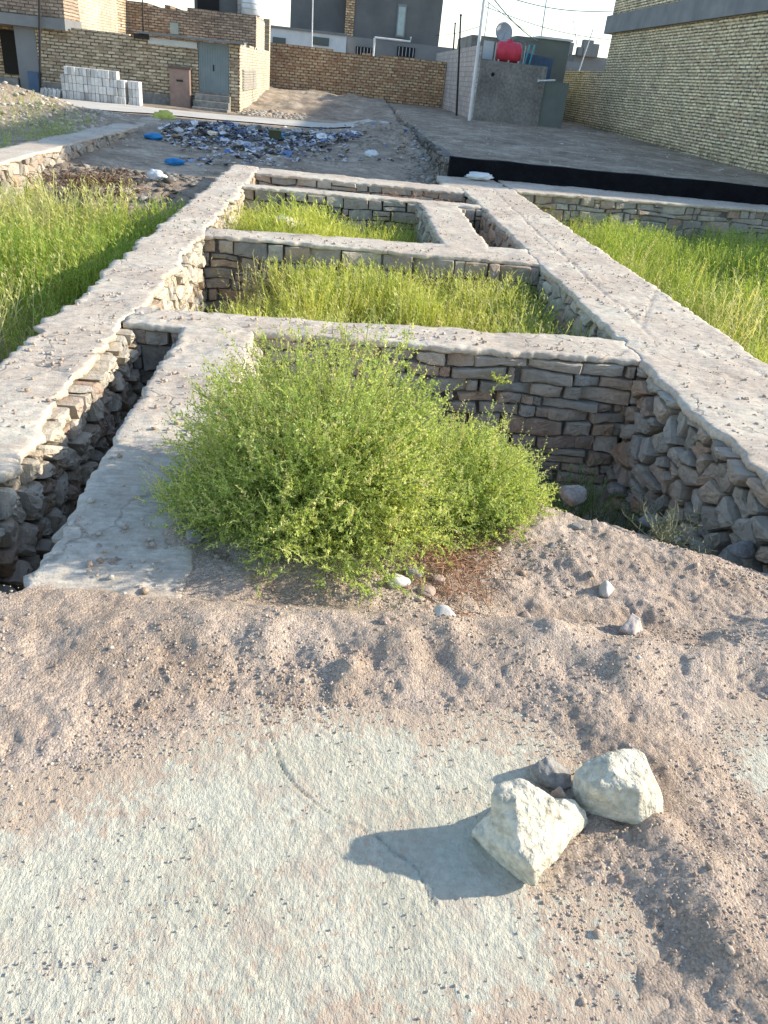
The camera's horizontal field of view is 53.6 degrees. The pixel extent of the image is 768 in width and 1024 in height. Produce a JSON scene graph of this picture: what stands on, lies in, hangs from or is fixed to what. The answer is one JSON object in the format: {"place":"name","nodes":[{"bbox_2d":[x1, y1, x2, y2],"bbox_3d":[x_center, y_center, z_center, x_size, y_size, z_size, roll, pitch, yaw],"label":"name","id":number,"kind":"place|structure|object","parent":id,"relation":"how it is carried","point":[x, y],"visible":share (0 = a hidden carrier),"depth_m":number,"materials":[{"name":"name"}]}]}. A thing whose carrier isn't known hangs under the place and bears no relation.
{"place":"outdoors","nodes":[
{"label":"outdoors","id":0,"kind":"place"},
{"bbox_2d":[113,71,119,79],"bbox_3d":[-8.528,-13.912,24.213,0.108,0.224,0.400,3,30,-5],"label":"concrete block","id":1,"kind":"object","parent":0,"point":[116,75],"depth_m":24.07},
{"bbox_2d":[121,88,127,96],"bbox_3d":[-8.348,-13.510,24.471,0.108,0.224,0.400,3,30,-5],"label":"concrete block","id":2,"kind":"object","parent":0,"point":[124,92],"depth_m":24.34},
{"bbox_2d":[135,82,141,89],"bbox_3d":[-7.895,-13.718,24.458,0.108,0.224,0.400,4,30,-4],"label":"concrete block","id":3,"kind":"object","parent":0,"point":[138,85],"depth_m":24.34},
{"bbox_2d":[60,99,388,127],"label":"curb","id":4,"kind":"structure","parent":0,"point":[112,106],"depth_m":23.88,"materials":[{"name":"concrete"}]},
{"bbox_2d":[128,0,614,57],"label":"sky","id":5,"kind":"structure","parent":0,"point":[278,11],"materials":[{"name":"white"}]},
{"bbox_2d":[285,182,466,203],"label":"dry grass","id":6,"kind":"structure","parent":0,"point":[398,195],"depth_m":12.75,"materials":[{"name":"plant"}]},
{"bbox_2d":[0,83,767,363],"bbox_3d":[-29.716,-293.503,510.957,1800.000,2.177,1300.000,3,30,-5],"label":"ground","id":7,"kind":"structure","parent":0,"point":[313,105],"depth_m":20.22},
{"bbox_2d":[38,0,41,92],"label":"utility pole","id":8,"kind":"object","parent":7,"relation":"on","point":[39,39],"visible":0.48,"depth_m":25.54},
{"bbox_2d":[0,89,97,146],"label":"weeds","id":9,"kind":"object","parent":7,"relation":"on","point":[35,134],"visible":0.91,"depth_m":16.80,"materials":[{"name":"plant"}]},
{"bbox_2d":[56,89,62,97],"bbox_3d":[-10.403,-13.437,24.417,0.108,0.224,0.400,16,28,-12],"label":"concrete block","id":10,"kind":"object","parent":7,"relation":"on","point":[59,94],"depth_m":24.28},
{"bbox_2d":[0,0,127,91],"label":"house","id":11,"kind":"structure","parent":7,"relation":"on","point":[19,64],"depth_m":26.32,"materials":[{"name":"beige brick"}]},
{"bbox_2d":[27,71,38,91],"bbox_3d":[-12.187,-14.987,26.454,0.350,0.600,0.050,3,30,-5],"label":"door panel","id":12,"kind":"structure","parent":11,"relation":"in","point":[33,77],"depth_m":26.43,"materials":[{"name":"blue metal"}]},
{"bbox_2d":[0,81,129,133],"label":"rubble","id":13,"kind":"object","parent":7,"relation":"on","point":[104,113],"visible":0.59,"depth_m":18.07,"materials":[{"name":"stone"}]},
{"bbox_2d":[0,117,160,215],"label":"stone wall","id":14,"kind":"structure","parent":7,"relation":"on","point":[34,156],"depth_m":13.21,"materials":[{"name":"stone"}]},
{"bbox_2d":[3,160,174,196],"bbox_3d":[-4.580,-5.362,12.109,2.460,0.391,3.071,-3,31,-17],"label":"dry brush","id":15,"kind":"object","parent":7,"relation":"on","point":[90,183],"visible":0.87,"depth_m":12.02,"materials":[{"name":"plant"}]},
{"bbox_2d":[0,165,186,359],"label":"weeds","id":16,"kind":"object","parent":7,"relation":"on","point":[114,245],"visible":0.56,"depth_m":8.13,"materials":[{"name":"plant"}]},
{"bbox_2d":[9,163,204,245],"bbox_3d":[-4.603,-4.847,11.952,3.048,0.761,4.109,3,30,-5],"label":"rubble","id":17,"kind":"object","parent":7,"relation":"on","point":[175,177],"visible":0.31,"depth_m":12.65,"materials":[{"name":"stone"}]},
{"bbox_2d":[89,184,140,198],"bbox_3d":[-3.994,-5.272,12.940,2.211,0.547,0.705,-20,39,-38],"label":"broken ledge","id":18,"kind":"object","parent":7,"relation":"on","point":[109,191],"visible":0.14,"depth_m":12.19,"materials":[{"name":"concrete"}]},
{"bbox_2d":[0,165,259,594],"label":"stone wall","id":19,"kind":"structure","parent":7,"relation":"on","point":[52,455],"depth_m":4.46,"materials":[{"name":"stone"}]},
{"bbox_2d":[0,165,767,594],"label":"stone chips","id":20,"kind":"object","parent":19,"relation":"on","point":[100,559],"visible":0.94,"depth_m":5.34,"materials":[{"name":"stone"}]},
{"bbox_2d":[14,327,262,597],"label":"stone wall","id":21,"kind":"structure","parent":7,"relation":"on","point":[105,481],"depth_m":3.14,"materials":[{"name":"concrete"}]},
{"bbox_2d":[136,98,142,105],"bbox_3d":[-7.939,-13.322,24.685,0.108,0.224,0.400,4,30,-5],"label":"concrete block","id":22,"kind":"object","parent":7,"relation":"on","point":[139,101],"depth_m":24.56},
{"bbox_2d":[35,27,269,112],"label":"courtyard wall","id":23,"kind":"structure","parent":7,"relation":"on","point":[238,73],"depth_m":26.37,"materials":[{"name":"beige brick"}]},
{"bbox_2d":[143,133,162,139],"bbox_3d":[-5.306,-8.651,17.510,0.463,0.167,0.259,3,30,-5],"label":"plastic bag","id":24,"kind":"object","parent":7,"relation":"on","point":[154,136],"visible":1,"depth_m":17.43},
{"bbox_2d":[147,169,167,180],"bbox_3d":[-3.798,-5.637,12.738,0.357,0.205,0.232,3,30,-5],"label":"plastic bag","id":25,"kind":"object","parent":7,"relation":"on","point":[154,172],"visible":0.96,"depth_m":12.68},
{"bbox_2d":[153,110,174,119],"bbox_3d":[-6.151,-11.041,21.244,0.628,0.356,0.386,3,30,-5],"label":"plastic bag","id":26,"kind":"object","parent":7,"relation":"on","point":[164,114],"visible":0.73,"depth_m":21.14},
{"bbox_2d":[164,157,185,165],"bbox_3d":[-4.079,-6.845,14.858,0.410,0.155,0.237,3,30,-5],"label":"plastic bag","id":27,"kind":"object","parent":7,"relation":"on","point":[172,161],"visible":0.99,"depth_m":14.79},
{"bbox_2d":[167,65,191,107],"bbox_3d":[-7.113,-14.845,26.587,0.780,1.290,0.370,3,30,-5],"label":"board","id":28,"kind":"object","parent":7,"relation":"on","point":[180,87],"visible":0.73,"depth_m":26.45,"materials":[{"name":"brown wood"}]},
{"bbox_2d":[126,0,270,86],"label":"house","id":29,"kind":"structure","parent":7,"relation":"on","point":[252,30],"depth_m":33.16,"materials":[{"name":"brown brick"}]},
{"bbox_2d":[170,22,178,34],"bbox_3d":[-9.150,-21.099,33.157,0.360,0.420,0.050,3,30,-5],"label":"window","id":30,"kind":"structure","parent":29,"relation":"in","point":[174,28],"depth_m":33.14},
{"bbox_2d":[194,0,240,13],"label":"roof room","id":31,"kind":"object","parent":29,"relation":"on","point":[232,6],"depth_m":34.30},
{"bbox_2d":[197,0,218,10],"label":"window","id":32,"kind":"structure","parent":31,"relation":"in","point":[202,4],"depth_m":34.25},
{"bbox_2d":[241,0,261,16],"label":"water tank","id":33,"kind":"object","parent":29,"relation":"on","point":[250,7],"visible":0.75,"depth_m":33.73,"materials":[{"name":"silver metal"}]},
{"bbox_2d":[192,93,230,112],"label":"steps","id":34,"kind":"structure","parent":7,"relation":"on","point":[208,102],"depth_m":26.49,"materials":[{"name":"grey paint"}]},
{"bbox_2d":[85,120,421,180],"bbox_3d":[-2.389,-8.438,17.671,6.942,0.602,8.826,3,30,-5],"label":"rubble","id":35,"kind":"object","parent":7,"relation":"on","point":[337,166],"visible":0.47,"depth_m":16.58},
{"bbox_2d":[150,119,361,162],"bbox_3d":[-2.165,-9.151,18.827,6.656,0.484,5.159,-14,35,-31],"label":"trash heap","id":36,"kind":"object","parent":7,"relation":"on","point":[195,129],"visible":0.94,"depth_m":18.75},
{"bbox_2d":[236,108,306,119],"bbox_3d":[-4.117,-14.484,27.698,2.595,0.245,3.382,3,30,-5],"label":"rubble","id":37,"kind":"object","parent":7,"relation":"on","point":[264,113],"visible":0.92,"depth_m":27.61,"materials":[{"name":"stone"}]},
{"bbox_2d":[269,129,281,140],"bbox_3d":[-2.740,-9.483,19.137,0.320,0.260,0.240,3,30,-5],"label":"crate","id":38,"kind":"object","parent":7,"relation":"on","point":[274,133],"visible":0.69,"depth_m":19.03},
{"bbox_2d":[180,120,426,165],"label":"litter","id":39,"kind":"object","parent":7,"relation":"on","point":[268,155],"visible":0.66,"depth_m":17.70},
{"bbox_2d":[270,25,346,52],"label":"building","id":40,"kind":"structure","parent":7,"relation":"on","point":[335,41],"depth_m":45.69,"materials":[{"name":"paint"}]},
{"bbox_2d":[273,37,285,43],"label":"window","id":41,"kind":"structure","parent":40,"relation":"in","point":[275,39],"depth_m":45.64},
{"bbox_2d":[313,36,328,45],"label":"window","id":42,"kind":"structure","parent":40,"relation":"in","point":[321,41],"depth_m":45.76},
{"bbox_2d":[311,0,312,46],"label":"utility pole","id":43,"kind":"object","parent":7,"relation":"on","point":[312,27],"visible":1,"depth_m":45.07,"materials":[{"name":"metal"}]},
{"bbox_2d":[221,191,422,242],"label":"weeds","id":44,"kind":"object","parent":7,"relation":"on","point":[311,222],"visible":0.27,"depth_m":9.53,"materials":[{"name":"plant"}]},
{"bbox_2d":[275,214,299,228],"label":"stone","id":45,"kind":"object","parent":44,"relation":"on","point":[287,220],"visible":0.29,"depth_m":9.28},
{"bbox_2d":[270,42,445,107],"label":"brick wall","id":46,"kind":"structure","parent":7,"relation":"on","point":[400,80],"depth_m":41.59,"materials":[{"name":"brick"}]},
{"bbox_2d":[372,37,411,55],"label":"pipe frame","id":47,"kind":"object","parent":46,"relation":"on","point":[392,39],"visible":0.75,"depth_m":46.47,"materials":[{"name":"white paint"}]},
{"bbox_2d":[255,168,465,202],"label":"stone wall","id":48,"kind":"structure","parent":7,"relation":"on","point":[305,180],"depth_m":13.15,"materials":[{"name":"stone"}]},
{"bbox_2d":[242,183,481,239],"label":"stone wall","id":49,"kind":"structure","parent":7,"relation":"on","point":[383,207],"depth_m":11.62,"materials":[{"name":"stone"}]},
{"bbox_2d":[290,0,442,45],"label":"building","id":50,"kind":"structure","parent":7,"relation":"on","point":[418,21],"depth_m":50.57,"materials":[{"name":"grey concrete"}]},
{"bbox_2d":[395,4,406,37],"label":"window","id":51,"kind":"structure","parent":50,"relation":"in","point":[402,8],"depth_m":50.48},
{"bbox_2d":[201,229,539,314],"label":"stone wall","id":52,"kind":"structure","parent":7,"relation":"on","point":[224,251],"depth_m":8.24,"materials":[{"name":"stone"}]},
{"bbox_2d":[364,149,378,156],"bbox_3d":[-0.307,-8.605,18.250,0.363,0.197,0.208,3,30,-5],"label":"plastic bag","id":53,"kind":"object","parent":7,"relation":"on","point":[371,153],"visible":1,"depth_m":18.19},
{"bbox_2d":[123,306,640,495],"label":"stone wall","id":54,"kind":"structure","parent":7,"relation":"on","point":[572,402],"depth_m":5.58,"materials":[{"name":"stone"}]},
{"bbox_2d":[489,371,511,395],"bbox_3d":[0.836,-0.917,5.463,0.168,0.190,0.083,13,30,12],"label":"seedling","id":55,"kind":"object","parent":54,"relation":"attached to","point":[498,378],"visible":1,"depth_m":5.46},
{"bbox_2d":[0,690,767,1023],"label":"concrete slab","id":56,"kind":"structure","parent":7,"relation":"on","point":[402,836],"depth_m":1.72,"materials":[{"name":"concrete"}]},
{"bbox_2d":[0,698,767,1023],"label":"pebbles","id":57,"kind":"object","parent":56,"relation":"on","point":[346,858],"visible":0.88,"depth_m":1.77,"materials":[{"name":"stone"}]},
{"bbox_2d":[471,778,587,884],"bbox_3d":[0.366,0.731,1.866,0.203,0.192,0.295,28,36,33],"label":"rock","id":58,"kind":"object","parent":56,"relation":"on","point":[524,831],"visible":1,"depth_m":1.79,"materials":[{"name":"stone"}]},
{"bbox_2d":[530,756,571,789],"bbox_3d":[0.460,0.698,2.041,0.109,0.071,0.098,-21,39,-39],"label":"rock","id":59,"kind":"object","parent":56,"relation":"on","point":[547,771],"visible":0.94,"depth_m":2.02,"materials":[{"name":"stone"}]},
{"bbox_2d":[551,787,567,798],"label":"rock","id":60,"kind":"object","parent":56,"relation":"on","point":[558,792],"visible":0.64,"depth_m":1.95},
{"bbox_2d":[0,432,767,1023],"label":"soil mound","id":61,"kind":"object","parent":7,"relation":"on","point":[38,700],"visible":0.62,"depth_m":2.32,"materials":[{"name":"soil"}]},
{"bbox_2d":[185,529,202,543],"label":"stone","id":62,"kind":"object","parent":61,"relation":"on","point":[188,537],"visible":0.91,"depth_m":2.89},
{"bbox_2d":[131,401,293,551],"bbox_3d":[-0.580,-0.164,3.150,0.907,0.614,0.894,3,30,-5],"label":"shrub","id":63,"kind":"object","parent":61,"relation":"on","point":[209,521],"visible":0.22,"depth_m":2.98,"materials":[{"name":"plant"}]},
{"bbox_2d":[145,287,482,606],"bbox_3d":[-0.222,-0.351,3.070,1.531,1.110,1.371,27,35,31],"label":"shrub","id":64,"kind":"object","parent":61,"relation":"on","point":[351,470],"visible":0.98,"depth_m":2.87,"materials":[{"name":"plant"}]},
{"bbox_2d":[379,616,390,623],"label":"stone","id":65,"kind":"object","parent":61,"relation":"on","point":[383,619],"visible":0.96,"depth_m":2.46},
{"bbox_2d":[387,573,410,588],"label":"stone","id":66,"kind":"object","parent":61,"relation":"on","point":[402,580],"visible":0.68,"depth_m":2.77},
{"bbox_2d":[403,566,421,578],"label":"stone","id":67,"kind":"object","parent":61,"relation":"on","point":[412,571],"visible":0.69,"depth_m":2.84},
{"bbox_2d":[417,585,435,596],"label":"stone","id":68,"kind":"object","parent":61,"relation":"on","point":[428,589],"visible":0.94,"depth_m":2.76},
{"bbox_2d":[431,574,445,584],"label":"stone","id":69,"kind":"object","parent":61,"relation":"on","point":[438,577],"visible":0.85,"depth_m":2.84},
{"bbox_2d":[434,604,455,615],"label":"stone","id":70,"kind":"object","parent":61,"relation":"on","point":[440,610],"visible":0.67,"depth_m":2.57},
{"bbox_2d":[383,514,541,620],"bbox_3d":[0.279,0.152,3.042,0.688,0.152,1.227,24,34,27],"label":"dry straw","id":71,"kind":"object","parent":61,"relation":"on","point":[460,561],"visible":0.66,"depth_m":2.94,"materials":[{"name":"plant"}]},
{"bbox_2d":[390,396,566,555],"bbox_3d":[0.366,-0.195,3.417,0.939,0.689,1.125,3,30,-5],"label":"shrub","id":72,"kind":"object","parent":61,"relation":"on","point":[503,478],"visible":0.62,"depth_m":3.30,"materials":[{"name":"plant"}]},
{"bbox_2d":[520,610,530,617],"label":"stone","id":73,"kind":"object","parent":61,"relation":"on","point":[525,614],"visible":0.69,"depth_m":2.79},
{"bbox_2d":[559,485,586,506],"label":"stone","id":74,"kind":"object","parent":61,"relation":"on","point":[572,495],"visible":1,"depth_m":4.47,"materials":[{"name":"stone"}]},
{"bbox_2d":[570,522,582,529],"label":"stone","id":75,"kind":"object","parent":61,"relation":"on","point":[577,526],"visible":1,"depth_m":3.31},
{"bbox_2d":[534,448,664,534],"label":"pit weeds","id":76,"kind":"object","parent":61,"relation":"on","point":[582,509],"visible":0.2,"depth_m":4.98,"materials":[{"name":"plant"}]},
{"bbox_2d":[598,580,613,597],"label":"stone","id":77,"kind":"object","parent":61,"relation":"on","point":[606,589],"visible":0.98,"depth_m":2.94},
{"bbox_2d":[573,748,662,824],"bbox_3d":[0.617,0.709,1.981,0.238,0.141,0.198,3,30,-5],"label":"rock","id":78,"kind":"object","parent":61,"relation":"on","point":[621,785],"visible":0.91,"depth_m":1.93,"materials":[{"name":"stone"}]},
{"bbox_2d":[618,613,642,634],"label":"stone","id":79,"kind":"object","parent":61,"relation":"on","point":[631,625],"visible":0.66,"depth_m":2.62,"materials":[{"name":"stone"}]},
{"bbox_2d":[638,513,660,527],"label":"stone","id":80,"kind":"object","parent":61,"relation":"on","point":[644,522],"visible":0.64,"depth_m":4.63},
{"bbox_2d":[621,492,717,553],"bbox_3d":[1.398,0.070,3.721,0.409,0.278,0.410,3,30,-5],"label":"thorny plant","id":81,"kind":"object","parent":61,"relation":"on","point":[660,537],"visible":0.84,"depth_m":3.73,"materials":[{"name":"plant"}]},
{"bbox_2d":[185,249,591,336],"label":"weeds","id":82,"kind":"object","parent":7,"relation":"on","point":[330,298],"visible":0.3,"depth_m":7.40,"materials":[{"name":"plant"}]},
{"bbox_2d":[346,36,455,60],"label":"building","id":83,"kind":"structure","parent":7,"relation":"on","point":[357,45],"depth_m":47.04,"materials":[{"name":"concrete"}]},
{"bbox_2d":[355,46,372,54],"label":"window","id":84,"kind":"structure","parent":83,"relation":"in","point":[359,50],"depth_m":46.96,"materials":[{"name":"metal"}]},
{"bbox_2d":[397,46,414,57],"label":"window","id":85,"kind":"structure","parent":83,"relation":"in","point":[401,51],"depth_m":47.11,"materials":[{"name":"metal"}]},
{"bbox_2d":[384,118,442,184],"bbox_3d":[0.750,-10.963,22.618,1.308,0.823,16.063,3,30,-5],"label":"rubble","id":86,"kind":"object","parent":7,"relation":"on","point":[430,178],"visible":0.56,"depth_m":19.81,"materials":[{"name":"stone"}]},
{"bbox_2d":[396,117,453,175],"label":"stone wall","id":87,"kind":"structure","parent":7,"relation":"on","point":[439,156],"depth_m":18.85,"materials":[{"name":"stone"}]},
{"bbox_2d":[411,203,487,249],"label":"stone wall","id":88,"kind":"structure","parent":7,"relation":"on","point":[430,218],"depth_m":10.08,"materials":[{"name":"stone"}]},
{"bbox_2d":[455,14,461,115],"bbox_3d":[3.363,-20.052,34.285,0.476,4.041,0.105,3,30,-5],"label":"utility pole","id":89,"kind":"object","parent":7,"relation":"on","point":[456,113],"visible":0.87,"depth_m":34.26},
{"bbox_2d":[468,0,485,120],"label":"utility pole","id":90,"kind":"object","parent":7,"relation":"on","point":[476,62],"visible":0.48,"depth_m":31.65,"materials":[{"name":"metal"}]},
{"bbox_2d":[494,0,537,41],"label":"cable","id":91,"kind":"object","parent":90,"relation":"attached to","point":[513,21],"visible":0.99,"depth_m":34.25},
{"bbox_2d":[485,6,610,39],"bbox_3d":[7.620,-21.745,34.013,9.984,0.352,0.025,-22,40,-40],"label":"cable","id":92,"kind":"object","parent":90,"relation":"attached to","point":[545,27],"visible":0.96,"depth_m":33.73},
{"bbox_2d":[517,0,611,11],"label":"cable","id":93,"kind":"object","parent":90,"relation":"attached to","point":[564,9],"visible":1,"depth_m":34.19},
{"bbox_2d":[457,35,536,64],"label":"house","id":94,"kind":"structure","parent":7,"relation":"on","point":[488,44],"depth_m":36.12,"materials":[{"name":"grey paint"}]},
{"bbox_2d":[482,40,494,59],"bbox_3d":[4.946,-21.953,36.128,0.500,0.750,0.070,3,30,-5],"label":"window","id":95,"kind":"structure","parent":94,"relation":"in","point":[488,46],"depth_m":36.09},
{"bbox_2d":[436,46,568,127],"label":"walled house","id":96,"kind":"structure","parent":7,"relation":"on","point":[513,93],"depth_m":33.81,"materials":[{"name":"grey paint"}]},
{"bbox_2d":[494,39,525,63],"bbox_3d":[5.440,-20.026,33.369,1.364,1.267,0.842,3,30,-5],"label":"water tank","id":97,"kind":"object","parent":96,"relation":"on","point":[509,50],"visible":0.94,"depth_m":33.00,"materials":[{"name":"red plastic"}]},
{"bbox_2d":[522,45,552,79],"bbox_3d":[6.893,-20.103,34.246,1.431,1.571,0.310,3,30,-5],"label":"sheet fence","id":98,"kind":"object","parent":96,"relation":"on","point":[532,59],"visible":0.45,"depth_m":34.23,"materials":[{"name":"blue metal"}]},
{"bbox_2d":[511,36,572,82],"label":"house","id":99,"kind":"structure","parent":7,"relation":"on","point":[556,50],"depth_m":38.90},
{"bbox_2d":[406,111,755,185],"bbox_3d":[6.026,-12.856,26.367,9.741,0.323,22.193,3,30,-5],"label":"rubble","id":100,"kind":"object","parent":7,"relation":"on","point":[561,149],"visible":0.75,"depth_m":23.97,"materials":[{"name":"stone"}]},
{"bbox_2d":[563,71,603,126],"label":"garden wall","id":101,"kind":"structure","parent":7,"relation":"on","point":[583,94],"depth_m":40.14,"materials":[{"name":"yellow brick"}]},
{"bbox_2d":[565,39,606,71],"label":"building","id":102,"kind":"structure","parent":7,"relation":"on","point":[592,61],"depth_m":53.40,"materials":[{"name":"grey paint"}]},
{"bbox_2d":[578,29,593,70],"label":"mast","id":103,"kind":"object","parent":7,"relation":"on","point":[586,50],"visible":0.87,"depth_m":47.16,"materials":[{"name":"metal"}]},
{"bbox_2d":[436,176,767,249],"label":"stone wall","id":104,"kind":"structure","parent":7,"relation":"on","point":[663,211],"depth_m":15.23,"materials":[{"name":"stone"}]},
{"bbox_2d":[465,172,493,179],"bbox_3d":[1.914,-6.758,15.292,0.630,0.169,0.386,3,30,-5],"label":"plastic bag","id":105,"kind":"object","parent":104,"relation":"on","point":[479,176],"visible":1,"depth_m":15.19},
{"bbox_2d":[447,156,767,204],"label":"black parapet","id":106,"kind":"structure","parent":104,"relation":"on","point":[497,170],"depth_m":15.97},
{"bbox_2d":[461,188,767,573],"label":"stone wall","id":107,"kind":"structure","parent":7,"relation":"on","point":[678,440],"depth_m":5.44,"materials":[{"name":"stone"}]},
{"bbox_2d":[608,482,627,497],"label":"stone","id":108,"kind":"object","parent":107,"relation":"on","point":[619,488],"visible":0.85,"depth_m":5.66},
{"bbox_2d":[727,540,755,559],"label":"stone","id":109,"kind":"object","parent":107,"relation":"on","point":[744,550],"visible":1,"depth_m":3.90,"materials":[{"name":"stone"}]},
{"bbox_2d":[529,197,767,362],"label":"weeds","id":110,"kind":"object","parent":7,"relation":"on","point":[752,260],"visible":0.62,"depth_m":12.05,"materials":[{"name":"plant"}]},
{"bbox_2d":[562,115,767,178],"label":"weeds","id":111,"kind":"object","parent":7,"relation":"on","point":[717,159],"visible":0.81,"depth_m":28.46,"materials":[{"name":"plant"}]},
{"bbox_2d":[593,0,767,173],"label":"house","id":112,"kind":"structure","parent":7,"relation":"on","point":[689,75],"depth_m":27.72,"materials":[{"name":"yellow brick"}]},
{"bbox_2d":[619,237,767,358],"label":"pale weeds","id":113,"kind":"object","parent":7,"relation":"on","point":[731,316],"visible":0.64,"depth_m":9.28,"materials":[{"name":"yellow plant"}]},
{"bbox_2d":[496,22,511,40],"bbox_3d":[5.581,-22.299,35.320,0.541,0.813,0.704,26,35,31],"label":"satellite dish","id":114,"kind":"object","parent":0,"point":[503,31],"visible":0.93,"depth_m":35.36,"materials":[{"name":"metal"}]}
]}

